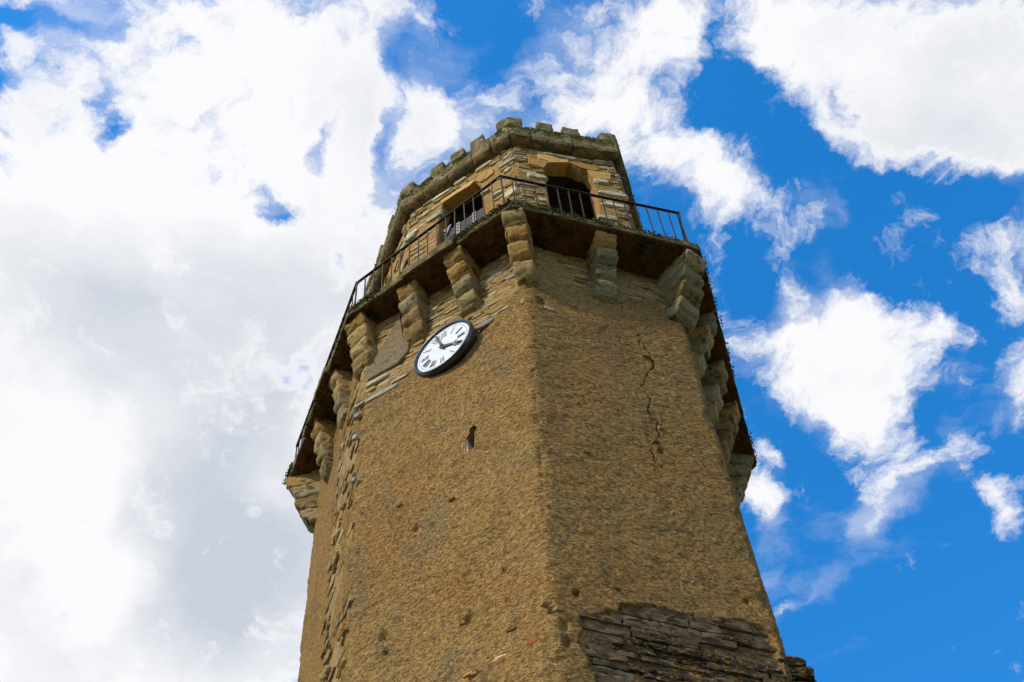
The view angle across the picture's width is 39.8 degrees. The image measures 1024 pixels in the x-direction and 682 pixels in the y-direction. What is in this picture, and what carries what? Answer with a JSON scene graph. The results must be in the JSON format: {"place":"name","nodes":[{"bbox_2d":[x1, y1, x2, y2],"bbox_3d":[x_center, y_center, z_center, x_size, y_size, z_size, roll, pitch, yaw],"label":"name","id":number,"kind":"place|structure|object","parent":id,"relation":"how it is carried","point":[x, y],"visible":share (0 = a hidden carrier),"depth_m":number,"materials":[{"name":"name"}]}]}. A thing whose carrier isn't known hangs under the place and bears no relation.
{"place":"outdoors","nodes":[
{"label":"outdoors","id":0,"kind":"place"},
{"bbox_2d":[0,0,1023,681],"label":"sky","id":1,"kind":"structure","parent":0,"point":[196,196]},
{"label":"yard","id":2,"kind":"structure","parent":0,"visible":0},
{"bbox_2d":[282,117,794,681],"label":"stone clock tower","id":3,"kind":"structure","parent":2,"relation":"on","point":[546,477],"depth_m":18.52,"materials":[{"name":"brown stone"}]},
{"bbox_2d":[414,319,477,376],"bbox_3d":[-0.968,0.126,20.606,1.088,1.088,0.215,-35,-64,16],"label":"wall clock","id":4,"kind":"object","parent":3,"relation":"attached to","point":[446,347],"depth_m":20.49,"materials":[{"name":"white paint"}]},
{"bbox_2d":[444,208,483,243],"bbox_3d":[-0.728,-2.060,25.066,1.049,0.524,0.239,-32,-63,14],"label":"sign","id":5,"kind":"object","parent":3,"relation":"attached to","point":[479,214],"visible":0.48,"depth_m":25.02,"materials":[{"name":"white wood"}]},
{"bbox_2d":[295,174,688,456],"bbox_3d":[-0.116,-0.217,23.695,7.860,1.109,5.087,-6,-60,0],"label":"balcony railing","id":6,"kind":"object","parent":3,"relation":"on","point":[501,177],"visible":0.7,"depth_m":23.06,"materials":[{"name":"metal"}]},
{"bbox_2d":[783,655,816,681],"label":"broken wall","id":7,"kind":"structure","parent":2,"relation":"on","point":[800,670],"depth_m":15.11,"materials":[{"name":"brown stone"}]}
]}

